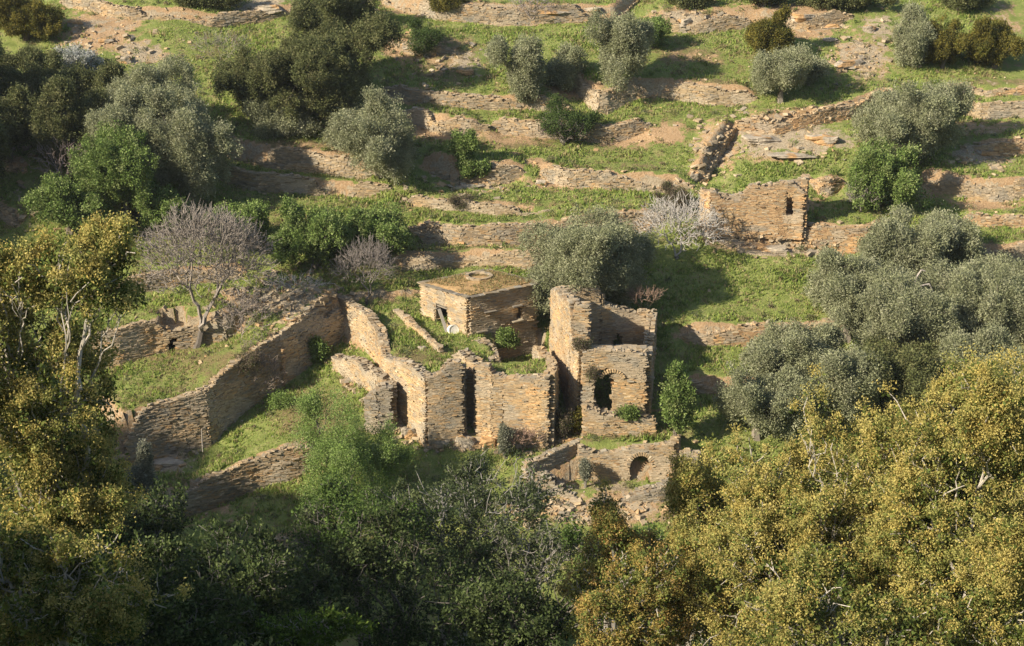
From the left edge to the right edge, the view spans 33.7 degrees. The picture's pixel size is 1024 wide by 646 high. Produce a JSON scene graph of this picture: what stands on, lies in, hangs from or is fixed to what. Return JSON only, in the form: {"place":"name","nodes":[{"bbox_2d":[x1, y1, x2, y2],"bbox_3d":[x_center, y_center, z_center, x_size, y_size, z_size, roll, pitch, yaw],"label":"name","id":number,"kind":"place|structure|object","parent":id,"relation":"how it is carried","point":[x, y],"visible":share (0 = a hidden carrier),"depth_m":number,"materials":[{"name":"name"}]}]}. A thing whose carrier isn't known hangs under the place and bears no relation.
{"place":"outdoors","nodes":[
{"label":"outdoors","id":0,"kind":"place"},
{"bbox_2d":[0,0,1023,645],"bbox_3d":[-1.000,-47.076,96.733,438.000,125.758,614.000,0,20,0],"label":"hillside","id":1,"kind":"structure","parent":0,"point":[666,132],"depth_m":132.25,"materials":[{"name":"green plant"}]},
{"bbox_2d":[0,82,37,162],"bbox_3d":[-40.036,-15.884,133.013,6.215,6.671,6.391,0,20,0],"label":"evergreen tree","id":2,"kind":"object","parent":1,"relation":"on","point":[14,113],"visible":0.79,"depth_m":131.62,"materials":[{"name":"green plant"}]},
{"bbox_2d":[0,0,64,41],"bbox_3d":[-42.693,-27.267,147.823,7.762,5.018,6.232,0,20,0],"label":"bush","id":3,"kind":"object","parent":1,"relation":"on","point":[28,18],"visible":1,"depth_m":146.21,"materials":[{"name":"green plant"}]},
{"bbox_2d":[0,41,76,110],"bbox_3d":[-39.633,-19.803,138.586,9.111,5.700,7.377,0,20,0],"label":"evergreen tree","id":4,"kind":"object","parent":1,"relation":"on","point":[30,59],"visible":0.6,"depth_m":137.89,"materials":[{"name":"green plant"}]},
{"bbox_2d":[18,169,119,234],"bbox_3d":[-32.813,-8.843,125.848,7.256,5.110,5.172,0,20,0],"label":"leafy tree","id":5,"kind":"object","parent":1,"relation":"on","point":[57,199],"visible":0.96,"depth_m":124.27,"materials":[{"name":"green plant"}]},
{"bbox_2d":[27,71,112,163],"bbox_3d":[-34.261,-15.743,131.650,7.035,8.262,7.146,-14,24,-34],"label":"evergreen tree","id":6,"kind":"object","parent":1,"relation":"on","point":[55,111],"visible":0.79,"depth_m":130.41,"materials":[{"name":"green plant"}]},
{"bbox_2d":[0,203,152,645],"bbox_3d":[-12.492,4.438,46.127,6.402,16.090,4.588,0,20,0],"label":"leafy tree","id":7,"kind":"object","parent":1,"relation":"on","point":[98,252],"visible":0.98,"depth_m":44.31,"materials":[{"name":"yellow plant"}]},
{"bbox_2d":[50,41,103,70],"bbox_3d":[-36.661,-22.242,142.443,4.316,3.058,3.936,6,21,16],"label":"bush","id":8,"kind":"object","parent":1,"relation":"on","point":[72,55],"visible":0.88,"depth_m":142.20,"materials":[{"name":"grey plant"}]},
{"bbox_2d":[54,58,127,106],"bbox_3d":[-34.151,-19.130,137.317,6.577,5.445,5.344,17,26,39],"label":"evergreen tree","id":9,"kind":"object","parent":1,"relation":"on","point":[85,80],"visible":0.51,"depth_m":136.32,"materials":[{"name":"green plant"}]},
{"bbox_2d":[0,513,195,645],"bbox_3d":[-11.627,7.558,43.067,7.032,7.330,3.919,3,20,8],"label":"flowering tree","id":10,"kind":"object","parent":1,"relation":"on","point":[109,614],"visible":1,"depth_m":42.05,"materials":[{"name":"green plant"}]},
{"bbox_2d":[66,119,164,225],"bbox_3d":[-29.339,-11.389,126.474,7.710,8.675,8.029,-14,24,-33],"label":"leafy tree","id":11,"kind":"object","parent":1,"relation":"on","point":[123,172],"visible":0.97,"depth_m":124.82,"materials":[{"name":"green plant"}]},
{"bbox_2d":[83,81,163,189],"bbox_3d":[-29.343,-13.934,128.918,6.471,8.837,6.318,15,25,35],"label":"olive tree","id":12,"kind":"object","parent":1,"relation":"on","point":[125,101],"visible":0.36,"depth_m":127.78,"materials":[{"name":"green plant"}]},
{"bbox_2d":[80,478,195,642],"bbox_3d":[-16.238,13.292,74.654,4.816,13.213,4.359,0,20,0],"label":"gully tree","id":13,"kind":"object","parent":1,"relation":"on","point":[156,515],"visible":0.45,"depth_m":73.06,"materials":[{"name":"green plant"}]},
{"bbox_2d":[121,438,160,540],"bbox_3d":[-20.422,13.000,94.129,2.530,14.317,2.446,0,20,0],"label":"bush","id":14,"kind":"object","parent":1,"relation":"on","point":[144,474],"visible":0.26,"depth_m":92.16,"materials":[{"name":"green plant"}]},
{"bbox_2d":[96,43,203,131],"bbox_3d":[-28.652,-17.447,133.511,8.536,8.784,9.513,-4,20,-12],"label":"olive tree","id":15,"kind":"object","parent":1,"relation":"on","point":[137,78],"visible":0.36,"depth_m":132.18,"materials":[{"name":"green plant"}]},
{"bbox_2d":[130,182,196,234],"bbox_3d":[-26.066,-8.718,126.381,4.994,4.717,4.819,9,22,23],"label":"leafy tree","id":16,"kind":"object","parent":1,"relation":"on","point":[148,201],"visible":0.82,"depth_m":125.55,"materials":[{"name":"green plant"}]},
{"bbox_2d":[90,312,244,368],"bbox_3d":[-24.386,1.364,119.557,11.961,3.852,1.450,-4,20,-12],"label":"stone wall","id":17,"kind":"structure","parent":1,"relation":"on","point":[140,338],"depth_m":119.32,"materials":[{"name":"stone"}]},
{"bbox_2d":[69,526,270,645],"bbox_3d":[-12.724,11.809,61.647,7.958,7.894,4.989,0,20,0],"label":"gully tree","id":18,"kind":"object","parent":1,"relation":"on","point":[206,599],"visible":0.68,"depth_m":61.03,"materials":[{"name":"green plant"}]},
{"bbox_2d":[59,0,290,27],"bbox_3d":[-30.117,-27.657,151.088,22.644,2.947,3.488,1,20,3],"label":"terrace wall","id":19,"kind":"structure","parent":1,"relation":"on","point":[132,13],"depth_m":150.26,"materials":[{"name":"stone"}]},
{"bbox_2d":[131,81,244,208],"bbox_3d":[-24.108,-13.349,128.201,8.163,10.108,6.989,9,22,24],"label":"olive tree","id":20,"kind":"object","parent":1,"relation":"on","point":[187,137],"visible":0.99,"depth_m":127.06,"materials":[{"name":"green plant"}]},
{"bbox_2d":[85,513,315,645],"bbox_3d":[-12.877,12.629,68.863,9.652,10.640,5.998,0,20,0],"label":"gully tree","id":21,"kind":"object","parent":1,"relation":"on","point":[266,556],"visible":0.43,"depth_m":67.23,"materials":[{"name":"green plant"}]},
{"bbox_2d":[128,194,281,348],"bbox_3d":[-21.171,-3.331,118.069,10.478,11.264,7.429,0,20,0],"label":"leafless tree","id":22,"kind":"object","parent":1,"relation":"on","point":[200,229],"visible":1,"depth_m":116.56,"materials":[{"name":"grey plant"}]},
{"bbox_2d":[123,309,343,466],"bbox_3d":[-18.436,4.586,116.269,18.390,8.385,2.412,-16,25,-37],"label":"retaining wall","id":23,"kind":"structure","parent":1,"relation":"on","point":[223,400],"depth_m":114.73,"materials":[{"name":"stone"}]},
{"bbox_2d":[203,197,275,249],"bbox_3d":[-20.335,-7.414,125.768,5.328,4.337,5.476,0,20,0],"label":"leafy tree","id":24,"kind":"object","parent":1,"relation":"on","point":[257,211],"visible":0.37,"depth_m":124.67,"materials":[{"name":"green plant"}]},
{"bbox_2d":[164,444,317,519],"bbox_3d":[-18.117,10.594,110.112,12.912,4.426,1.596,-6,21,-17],"label":"retaining wall","id":25,"kind":"structure","parent":1,"relation":"on","point":[285,464],"depth_m":110.37,"materials":[{"name":"stone"}]},
{"bbox_2d":[208,40,290,122],"bbox_3d":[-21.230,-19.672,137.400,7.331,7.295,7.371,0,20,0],"label":"evergreen tree","id":26,"kind":"object","parent":1,"relation":"on","point":[230,74],"visible":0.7,"depth_m":135.77,"materials":[{"name":"green plant"}]},
{"bbox_2d":[219,553,342,645],"bbox_3d":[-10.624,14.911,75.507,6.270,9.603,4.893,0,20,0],"label":"gully tree","id":27,"kind":"object","parent":1,"relation":"on","point":[326,583],"visible":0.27,"depth_m":74.64,"materials":[{"name":"green plant"}]},
{"bbox_2d":[241,91,321,139],"bbox_3d":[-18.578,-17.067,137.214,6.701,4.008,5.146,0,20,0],"label":"olive tree","id":28,"kind":"object","parent":1,"relation":"on","point":[267,120],"visible":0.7,"depth_m":136.28,"materials":[{"name":"green plant"}]},
{"bbox_2d":[225,146,374,178],"bbox_3d":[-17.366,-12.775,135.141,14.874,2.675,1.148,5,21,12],"label":"terrace wall","id":29,"kind":"structure","parent":1,"relation":"on","point":[297,159],"depth_m":134.61,"materials":[{"name":"stone"}]},
{"bbox_2d":[220,165,390,198],"bbox_3d":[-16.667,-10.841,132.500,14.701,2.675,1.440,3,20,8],"label":"terrace wall","id":30,"kind":"structure","parent":1,"relation":"on","point":[272,181],"depth_m":132.21,"materials":[{"name":"stone"}]},
{"bbox_2d":[265,193,348,268],"bbox_3d":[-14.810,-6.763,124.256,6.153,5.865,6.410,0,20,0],"label":"leafy tree","id":31,"kind":"object","parent":1,"relation":"on","point":[313,240],"visible":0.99,"depth_m":122.97,"materials":[{"name":"green plant"}]},
{"bbox_2d":[255,602,378,645],"bbox_3d":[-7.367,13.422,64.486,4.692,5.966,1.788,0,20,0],"label":"gully tree","id":32,"kind":"object","parent":1,"relation":"on","point":[318,631],"visible":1,"depth_m":63.73,"materials":[{"name":"green plant"}]},
{"bbox_2d":[245,0,407,125],"bbox_3d":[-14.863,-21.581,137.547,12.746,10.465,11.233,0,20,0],"label":"evergreen tree","id":33,"kind":"object","parent":1,"relation":"on","point":[331,54],"visible":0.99,"depth_m":136.19,"materials":[{"name":"green plant"}]},
{"bbox_2d":[282,381,396,531],"bbox_3d":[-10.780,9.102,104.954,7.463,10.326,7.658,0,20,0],"label":"leafy tree","id":34,"kind":"object","parent":1,"relation":"on","point":[343,455],"visible":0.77,"depth_m":104.94,"materials":[{"name":"green plant"}]},
{"bbox_2d":[314,0,382,30],"bbox_3d":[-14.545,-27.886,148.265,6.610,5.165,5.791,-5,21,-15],"label":"evergreen tree","id":35,"kind":"object","parent":1,"relation":"on","point":[347,11],"visible":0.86,"depth_m":147.47,"materials":[{"name":"green plant"}]},
{"bbox_2d":[323,234,399,304],"bbox_3d":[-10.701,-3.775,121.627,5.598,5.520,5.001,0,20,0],"label":"leafless shrub","id":36,"kind":"object","parent":1,"relation":"on","point":[360,252],"visible":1,"depth_m":121.16,"materials":[{"name":"grey plant"}]},
{"bbox_2d":[336,293,390,367],"bbox_3d":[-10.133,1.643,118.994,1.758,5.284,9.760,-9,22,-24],"label":"courtyard wall","id":37,"kind":"structure","parent":1,"relation":"on","point":[368,329],"depth_m":118.86,"materials":[{"name":"stone"}]},
{"bbox_2d":[331,353,397,425],"bbox_3d":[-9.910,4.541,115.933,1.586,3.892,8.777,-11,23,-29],"label":"broken wall","id":38,"kind":"structure","parent":1,"relation":"on","point":[367,374],"depth_m":115.54,"materials":[{"name":"stone"}]},
{"bbox_2d":[281,469,452,645],"bbox_3d":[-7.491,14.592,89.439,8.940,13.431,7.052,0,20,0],"label":"gully tree","id":39,"kind":"object","parent":1,"relation":"on","point":[352,513],"visible":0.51,"depth_m":87.62,"materials":[{"name":"green plant"}]},
{"bbox_2d":[333,199,414,259],"bbox_3d":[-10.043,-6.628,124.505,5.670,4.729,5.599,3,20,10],"label":"leafy tree","id":40,"kind":"object","parent":1,"relation":"on","point":[384,224],"visible":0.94,"depth_m":123.89,"materials":[{"name":"green plant"}]},
{"bbox_2d":[326,83,422,186],"bbox_3d":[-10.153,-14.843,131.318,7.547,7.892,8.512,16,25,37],"label":"olive tree","id":41,"kind":"object","parent":1,"relation":"on","point":[383,144],"visible":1,"depth_m":130.01,"materials":[{"name":"green plant"}]},
{"bbox_2d":[363,381,393,433],"bbox_3d":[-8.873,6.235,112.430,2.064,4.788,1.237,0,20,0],"label":"broken wall","id":42,"kind":"structure","parent":1,"relation":"on","point":[377,401],"depth_m":111.75,"materials":[{"name":"stone"}]},
{"bbox_2d":[361,413,419,495],"bbox_3d":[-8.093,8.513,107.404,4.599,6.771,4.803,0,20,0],"label":"bush","id":43,"kind":"object","parent":1,"relation":"on","point":[388,444],"visible":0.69,"depth_m":106.47,"materials":[{"name":"green plant"}]},
{"bbox_2d":[306,489,496,645],"bbox_3d":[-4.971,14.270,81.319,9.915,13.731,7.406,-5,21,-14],"label":"gully tree","id":44,"kind":"object","parent":1,"relation":"on","point":[352,562],"visible":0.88,"depth_m":79.18,"materials":[{"name":"green plant"}]},
{"bbox_2d":[403,15,444,56],"bbox_3d":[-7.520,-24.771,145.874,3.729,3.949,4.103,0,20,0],"label":"bush","id":45,"kind":"object","parent":1,"relation":"on","point":[427,38],"visible":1,"depth_m":145.41,"materials":[{"name":"green plant"}]},
{"bbox_2d":[403,106,489,136],"bbox_3d":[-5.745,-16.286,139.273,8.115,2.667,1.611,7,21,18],"label":"terrace wall","id":46,"kind":"structure","parent":1,"relation":"on","point":[421,117],"depth_m":138.69,"materials":[{"name":"stone"}]},
{"bbox_2d":[380,345,559,451],"bbox_3d":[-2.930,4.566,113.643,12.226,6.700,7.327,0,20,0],"label":"ruined block","id":47,"kind":"structure","parent":1,"relation":"on","point":[448,399],"depth_m":110.91,"materials":[{"name":"stone"}]},
{"bbox_2d":[399,249,544,270],"bbox_3d":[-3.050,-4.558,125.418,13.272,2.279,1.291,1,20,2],"label":"terrace wall","id":48,"kind":"structure","parent":1,"relation":"on","point":[514,258],"depth_m":125.21,"materials":[{"name":"stone"}]},
{"bbox_2d":[395,194,549,216],"bbox_3d":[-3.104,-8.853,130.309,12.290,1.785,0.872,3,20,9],"label":"terrace wall","id":49,"kind":"structure","parent":1,"relation":"on","point":[420,200],"depth_m":130.07,"materials":[{"name":"stone"}]},
{"bbox_2d":[364,444,583,645],"bbox_3d":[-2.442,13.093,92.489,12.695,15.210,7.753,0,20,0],"label":"gully tree","id":50,"kind":"object","parent":1,"relation":"on","point":[521,492],"visible":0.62,"depth_m":90.60,"materials":[{"name":"green plant"}]},
{"bbox_2d":[382,84,571,111],"bbox_3d":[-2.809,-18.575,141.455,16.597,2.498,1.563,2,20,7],"label":"terrace wall","id":51,"kind":"structure","parent":1,"relation":"on","point":[472,101],"depth_m":141.16,"materials":[{"name":"stone"}]},
{"bbox_2d":[417,269,538,359],"bbox_3d":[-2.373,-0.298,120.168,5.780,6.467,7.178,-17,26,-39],"label":"stone house","id":52,"kind":"structure","parent":1,"relation":"on","point":[481,301],"depth_m":118.12,"materials":[{"name":"brown stone"}]},
{"bbox_2d":[430,164,528,184],"bbox_3d":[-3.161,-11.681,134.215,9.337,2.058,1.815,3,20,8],"label":"terrace wall","id":53,"kind":"structure","parent":1,"relation":"on","point":[505,173],"depth_m":133.77,"materials":[{"name":"stone"}]},
{"bbox_2d":[378,0,637,26],"bbox_3d":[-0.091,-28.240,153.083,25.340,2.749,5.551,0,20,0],"label":"terrace wall","id":54,"kind":"structure","parent":1,"relation":"on","point":[485,14],"depth_m":150.79,"materials":[{"name":"stone"}]},
{"bbox_2d":[2,5,1020,539],"bbox_3d":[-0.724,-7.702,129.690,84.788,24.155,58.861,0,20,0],"label":"rubble","id":55,"kind":"object","parent":1,"relation":"on","point":[324,303],"visible":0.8,"depth_m":126.49,"materials":[{"name":"stone"}]},
{"bbox_2d":[417,557,612,645],"bbox_3d":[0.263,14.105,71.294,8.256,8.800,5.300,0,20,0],"label":"gully tree","id":56,"kind":"object","parent":1,"relation":"on","point":[478,622],"visible":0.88,"depth_m":69.59,"materials":[{"name":"green plant"}]},
{"bbox_2d":[482,27,548,103],"bbox_3d":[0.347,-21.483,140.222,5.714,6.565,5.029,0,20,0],"label":"olive tree","id":57,"kind":"object","parent":1,"relation":"on","point":[525,70],"visible":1,"depth_m":139.31,"materials":[{"name":"green plant"}]},
{"bbox_2d":[20,0,1018,559],"bbox_3d":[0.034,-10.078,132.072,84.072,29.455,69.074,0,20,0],"label":"loose stones","id":58,"kind":"object","parent":1,"relation":"on","point":[840,222],"visible":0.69,"depth_m":136.98,"materials":[{"name":"beige stone"}]},
{"bbox_2d":[463,508,587,645],"bbox_3d":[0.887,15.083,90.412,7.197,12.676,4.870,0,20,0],"label":"gully tree","id":59,"kind":"object","parent":1,"relation":"on","point":[543,559],"visible":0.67,"depth_m":88.74,"materials":[{"name":"green plant"}]},
{"bbox_2d":[409,209,665,245],"bbox_3d":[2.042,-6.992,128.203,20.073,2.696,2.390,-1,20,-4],"label":"terrace wall","id":60,"kind":"structure","parent":1,"relation":"on","point":[429,232],"depth_m":127.21,"materials":[{"name":"stone"}]},
{"bbox_2d":[521,438,581,479],"bbox_3d":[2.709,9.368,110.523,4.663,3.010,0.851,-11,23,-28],"label":"broken wall","id":61,"kind":"structure","parent":1,"relation":"on","point":[550,459],"depth_m":110.00,"materials":[{"name":"stone"}]},
{"bbox_2d":[543,38,591,92],"bbox_3d":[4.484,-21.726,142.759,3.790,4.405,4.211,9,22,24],"label":"olive tree","id":62,"kind":"object","parent":1,"relation":"on","point":[561,69],"visible":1,"depth_m":142.03,"materials":[{"name":"green plant"}]},
{"bbox_2d":[533,91,607,142],"bbox_3d":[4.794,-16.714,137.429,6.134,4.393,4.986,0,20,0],"label":"bush","id":63,"kind":"object","parent":1,"relation":"on","point":[557,112],"visible":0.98,"depth_m":136.65,"materials":[{"name":"green plant"}]},
{"bbox_2d":[491,116,650,144],"bbox_3d":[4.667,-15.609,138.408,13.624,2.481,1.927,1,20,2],"label":"terrace wall","id":64,"kind":"structure","parent":1,"relation":"on","point":[618,133],"depth_m":138.17,"materials":[{"name":"stone"}]},
{"bbox_2d":[513,202,660,314],"bbox_3d":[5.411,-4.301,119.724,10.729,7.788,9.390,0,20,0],"label":"olive tree","id":65,"kind":"object","parent":1,"relation":"on","point":[611,255],"visible":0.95,"depth_m":118.45,"materials":[{"name":"green plant"}]},
{"bbox_2d":[526,470,671,502],"bbox_3d":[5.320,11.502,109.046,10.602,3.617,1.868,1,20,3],"label":"broken wall","id":66,"kind":"structure","parent":1,"relation":"on","point":[645,493],"depth_m":108.56,"materials":[{"name":"stone"}]},
{"bbox_2d":[548,284,657,436],"bbox_3d":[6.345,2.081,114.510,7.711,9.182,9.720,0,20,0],"label":"ruined tower","id":67,"kind":"structure","parent":1,"relation":"on","point":[628,363],"depth_m":111.43,"materials":[{"name":"stone"}]},
{"bbox_2d":[559,509,672,642],"bbox_3d":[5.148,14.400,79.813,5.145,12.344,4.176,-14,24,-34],"label":"gully tree","id":68,"kind":"object","parent":1,"relation":"on","point":[571,535],"visible":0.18,"depth_m":78.08,"materials":[{"name":"green plant"}]},
{"bbox_2d":[540,165,694,192],"bbox_3d":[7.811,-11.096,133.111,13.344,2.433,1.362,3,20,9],"label":"terrace wall","id":69,"kind":"structure","parent":1,"relation":"on","point":[577,178],"depth_m":132.88,"materials":[{"name":"stone"}]},
{"bbox_2d":[583,3,656,91],"bbox_3d":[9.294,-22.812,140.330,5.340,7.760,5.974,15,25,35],"label":"olive tree","id":70,"kind":"object","parent":1,"relation":"on","point":[625,41],"visible":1,"depth_m":139.19,"materials":[{"name":"green plant"}]},
{"bbox_2d":[548,473,705,645],"bbox_3d":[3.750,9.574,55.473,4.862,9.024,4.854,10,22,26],"label":"flowering tree","id":71,"kind":"object","parent":1,"relation":"on","point":[652,594],"visible":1,"depth_m":54.60,"materials":[{"name":"yellow plant"}]},
{"bbox_2d":[576,434,681,481],"bbox_3d":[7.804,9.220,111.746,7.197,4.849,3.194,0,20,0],"label":"arched vault","id":72,"kind":"object","parent":1,"relation":"on","point":[614,463],"visible":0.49,"depth_m":110.32,"materials":[{"name":"stone"}]},
{"bbox_2d":[571,71,757,114],"bbox_3d":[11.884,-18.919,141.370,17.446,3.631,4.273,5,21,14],"label":"terrace wall","id":73,"kind":"structure","parent":1,"relation":"on","point":[609,99],"depth_m":141.33,"materials":[{"name":"stone"}]},
{"bbox_2d":[621,192,733,259],"bbox_3d":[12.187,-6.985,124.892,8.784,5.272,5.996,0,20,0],"label":"leafless tree","id":74,"kind":"object","parent":1,"relation":"on","point":[677,215],"visible":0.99,"depth_m":124.59,"materials":[{"name":"grey plant"}]},
{"bbox_2d":[657,359,698,435],"bbox_3d":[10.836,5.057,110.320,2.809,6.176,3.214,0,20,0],"label":"bush","id":75,"kind":"object","parent":1,"relation":"on","point":[676,397],"visible":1,"depth_m":109.46,"materials":[{"name":"green plant"}]},
{"bbox_2d":[656,446,778,645],"bbox_3d":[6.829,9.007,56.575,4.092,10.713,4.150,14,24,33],"label":"flowering tree","id":76,"kind":"object","parent":1,"relation":"on","point":[690,484],"visible":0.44,"depth_m":55.21,"materials":[{"name":"yellow plant"}]},
{"bbox_2d":[698,174,809,239],"bbox_3d":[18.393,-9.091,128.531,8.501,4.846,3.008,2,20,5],"label":"ruined hut","id":77,"kind":"object","parent":1,"relation":"on","point":[774,210],"visible":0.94,"depth_m":127.50,"materials":[{"name":"stone"}]},
{"bbox_2d":[661,9,853,34],"bbox_3d":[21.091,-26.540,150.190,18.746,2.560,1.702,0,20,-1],"label":"terrace wall","id":78,"kind":"structure","parent":1,"relation":"on","point":[726,22],"depth_m":149.91,"materials":[{"name":"stone"}]},
{"bbox_2d":[707,355,811,441],"bbox_3d":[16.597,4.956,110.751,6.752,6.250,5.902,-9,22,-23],"label":"olive tree","id":79,"kind":"object","parent":1,"relation":"on","point":[761,402],"visible":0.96,"depth_m":109.84,"materials":[{"name":"green plant"}]},
{"bbox_2d":[679,317,851,346],"bbox_3d":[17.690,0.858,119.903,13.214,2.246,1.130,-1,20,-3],"label":"terrace wall","id":80,"kind":"structure","parent":1,"relation":"on","point":[737,334],"depth_m":119.44,"materials":[{"name":"stone"}]},
{"bbox_2d":[742,3,795,55],"bbox_3d":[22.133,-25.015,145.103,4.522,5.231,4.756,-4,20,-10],"label":"bush","id":81,"kind":"object","parent":1,"relation":"on","point":[768,34],"visible":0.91,"depth_m":143.94,"materials":[{"name":"green plant"}]},
{"bbox_2d":[748,41,816,103],"bbox_3d":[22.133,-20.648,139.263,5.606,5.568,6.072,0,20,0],"label":"olive tree","id":82,"kind":"object","parent":1,"relation":"on","point":[781,69],"visible":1,"depth_m":138.68,"materials":[{"name":"green plant"}]},
{"bbox_2d":[736,316,846,383],"bbox_3d":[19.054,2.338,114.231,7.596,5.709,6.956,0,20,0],"label":"olive tree","id":83,"kind":"object","parent":1,"relation":"on","point":[762,355],"visible":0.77,"depth_m":112.75,"materials":[{"name":"green plant"}]},
{"bbox_2d":[735,87,894,134],"bbox_3d":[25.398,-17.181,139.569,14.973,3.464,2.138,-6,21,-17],"label":"terrace wall","id":84,"kind":"structure","parent":1,"relation":"on","point":[760,125],"depth_m":138.38,"materials":[{"name":"stone"}]},
{"bbox_2d":[680,363,965,645],"bbox_3d":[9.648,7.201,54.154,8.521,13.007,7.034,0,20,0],"label":"flowering tree","id":85,"kind":"object","parent":1,"relation":"on","point":[798,498],"visible":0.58,"depth_m":52.84,"materials":[{"name":"yellow plant"}]},
{"bbox_2d":[775,333,892,429],"bbox_3d":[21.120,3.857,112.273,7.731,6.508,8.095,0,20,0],"label":"olive tree","id":86,"kind":"object","parent":1,"relation":"on","point":[847,376],"visible":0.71,"depth_m":109.78,"materials":[{"name":"green plant"}]},
{"bbox_2d":[792,220,889,253],"bbox_3d":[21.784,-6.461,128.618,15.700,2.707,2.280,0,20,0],"label":"terrace wall","id":87,"kind":"structure","parent":1,"relation":"on","point":[846,235],"depth_m":127.79,"materials":[{"name":"stone"}]},
{"bbox_2d":[802,242,909,344],"bbox_3d":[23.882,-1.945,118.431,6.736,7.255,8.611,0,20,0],"label":"olive tree","id":88,"kind":"object","parent":1,"relation":"on","point":[834,278],"visible":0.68,"depth_m":117.34,"materials":[{"name":"green plant"}]},
{"bbox_2d":[732,538,1023,645],"bbox_3d":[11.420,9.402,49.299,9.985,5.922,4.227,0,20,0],"label":"flowering tree","id":89,"kind":"object","parent":1,"relation":"on","point":[784,611],"visible":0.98,"depth_m":48.52,"materials":[{"name":"yellow plant"}]},
{"bbox_2d":[844,136,930,211],"bbox_3d":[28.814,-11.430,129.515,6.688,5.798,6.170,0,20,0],"label":"bush","id":90,"kind":"object","parent":1,"relation":"on","point":[880,170],"visible":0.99,"depth_m":128.85,"materials":[{"name":"green plant"}]},
{"bbox_2d":[844,332,955,416],"bbox_3d":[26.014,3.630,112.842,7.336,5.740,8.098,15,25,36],"label":"olive tree","id":91,"kind":"object","parent":1,"relation":"on","point":[912,370],"visible":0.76,"depth_m":111.22,"materials":[{"name":"green plant"}]},
{"bbox_2d":[848,256,965,350],"bbox_3d":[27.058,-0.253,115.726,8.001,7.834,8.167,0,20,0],"label":"olive tree","id":92,"kind":"object","parent":1,"relation":"on","point":[921,312],"visible":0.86,"depth_m":113.93,"materials":[{"name":"green plant"}]},
{"bbox_2d":[855,201,963,285],"bbox_3d":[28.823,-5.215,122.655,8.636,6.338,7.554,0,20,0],"label":"olive tree","id":93,"kind":"object","parent":1,"relation":"on","point":[891,239],"visible":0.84,"depth_m":121.01,"materials":[{"name":"green plant"}]},
{"bbox_2d":[847,73,977,160],"bbox_3d":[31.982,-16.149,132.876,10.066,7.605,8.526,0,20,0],"label":"olive tree","id":94,"kind":"object","parent":1,"relation":"on","point":[928,119],"visible":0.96,"depth_m":131.96,"materials":[{"name":"green plant"}]},
{"bbox_2d":[888,0,936,67],"bbox_3d":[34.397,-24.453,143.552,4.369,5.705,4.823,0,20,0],"label":"olive tree","id":95,"kind":"object","parent":1,"relation":"on","point":[914,36],"visible":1,"depth_m":143.64,"materials":[{"name":"green plant"}]},
{"bbox_2d":[814,341,1023,645],"bbox_3d":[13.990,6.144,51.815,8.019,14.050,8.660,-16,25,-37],"label":"flowering tree","id":96,"kind":"object","parent":1,"relation":"on","point":[974,410],"visible":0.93,"depth_m":49.36,"materials":[{"name":"yellow plant"}]},
{"bbox_2d":[921,11,975,68],"bbox_3d":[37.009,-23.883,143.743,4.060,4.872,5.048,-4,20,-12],"label":"bush","id":97,"kind":"object","parent":1,"relation":"on","point":[947,45],"visible":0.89,"depth_m":143.53,"materials":[{"name":"green plant"}]},
{"bbox_2d":[917,200,987,268],"bbox_3d":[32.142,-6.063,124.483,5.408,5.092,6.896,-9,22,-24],"label":"olive tree","id":98,"kind":"object","parent":1,"relation":"on","point":[970,245],"visible":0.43,"depth_m":122.75,"materials":[{"name":"green plant"}]},
{"bbox_2d":[929,326,994,379],"bbox_3d":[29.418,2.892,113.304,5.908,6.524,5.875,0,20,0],"label":"olive tree","id":99,"kind":"object","parent":1,"relation":"on","point":[953,342],"visible":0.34,"depth_m":111.06,"materials":[{"name":"green plant"}]},
{"bbox_2d":[919,253,1015,352],"bbox_3d":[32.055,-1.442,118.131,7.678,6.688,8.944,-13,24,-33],"label":"olive tree","id":100,"kind":"object","parent":1,"relation":"on","point":[962,285],"visible":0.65,"depth_m":116.22,"materials":[{"name":"green plant"}]},
{"bbox_2d":[925,178,1023,201],"bbox_3d":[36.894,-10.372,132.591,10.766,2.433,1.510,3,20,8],"label":"terrace wall","id":101,"kind":"structure","parent":1,"relation":"on","point":[991,193],"depth_m":132.14,"materials":[{"name":"stone"}]},
{"bbox_2d":[931,319,1023,381],"bbox_3d":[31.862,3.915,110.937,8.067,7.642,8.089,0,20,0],"label":"olive tree","id":102,"kind":"object","parent":1,"relation":"on","point":[999,336],"visible":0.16,"depth_m":111.03,"materials":[{"name":"green plant"}]},
{"bbox_2d":[963,100,1023,120],"bbox_3d":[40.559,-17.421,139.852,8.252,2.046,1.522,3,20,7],"label":"terrace wall","id":103,"kind":"structure","parent":1,"relation":"on","point":[997,109],"depth_m":139.44,"materials":[{"name":"stone"}]},
{"bbox_2d":[964,11,1023,68],"bbox_3d":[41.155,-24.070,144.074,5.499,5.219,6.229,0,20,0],"label":"bush","id":104,"kind":"object","parent":1,"relation":"on","point":[993,44],"visible":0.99,"depth_m":142.94,"materials":[{"name":"green plant"}]},
{"bbox_2d":[979,259,1023,350],"bbox_3d":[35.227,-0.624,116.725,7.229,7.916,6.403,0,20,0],"label":"olive tree","id":105,"kind":"object","parent":1,"relation":"on","point":[1014,295],"visible":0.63,"depth_m":115.16,"materials":[{"name":"green plant"}]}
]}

